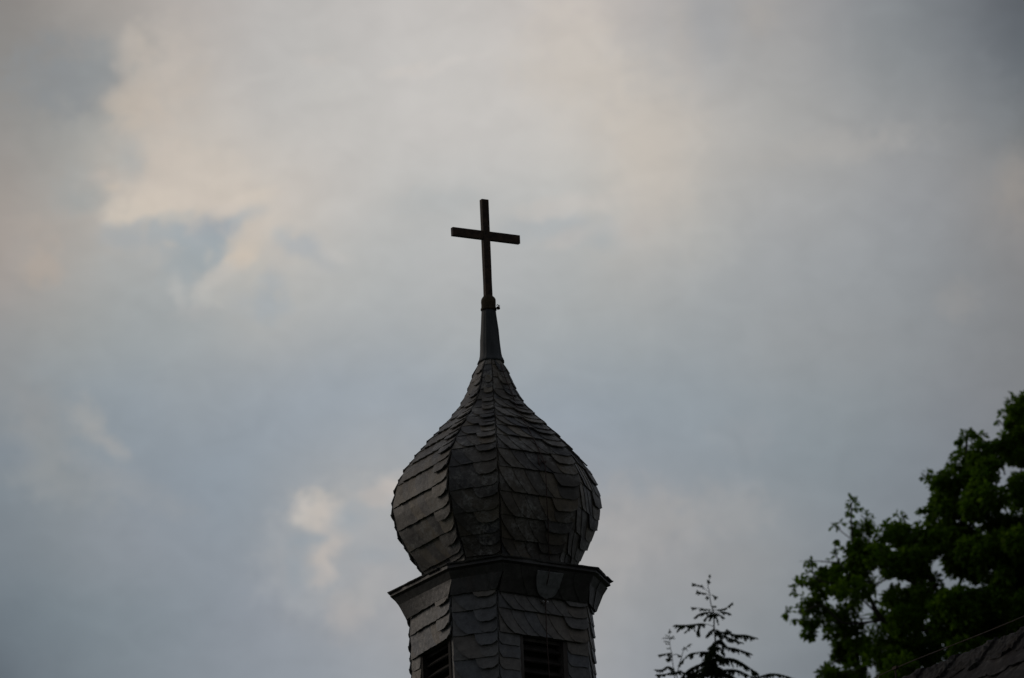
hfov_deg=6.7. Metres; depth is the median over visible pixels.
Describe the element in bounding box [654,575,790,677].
spruce tree
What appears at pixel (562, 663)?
louvre window
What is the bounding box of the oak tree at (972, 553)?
[781,390,1023,677]
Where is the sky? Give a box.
[0,0,1023,677]
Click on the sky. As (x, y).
(765, 271)
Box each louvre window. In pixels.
[421,639,452,677]
[520,635,567,677]
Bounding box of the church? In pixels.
[387,199,1023,677]
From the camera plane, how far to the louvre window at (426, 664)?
69.08 m
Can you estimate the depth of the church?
69.03 m
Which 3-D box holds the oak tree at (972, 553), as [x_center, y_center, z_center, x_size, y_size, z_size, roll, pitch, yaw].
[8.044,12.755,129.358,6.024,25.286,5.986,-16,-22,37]

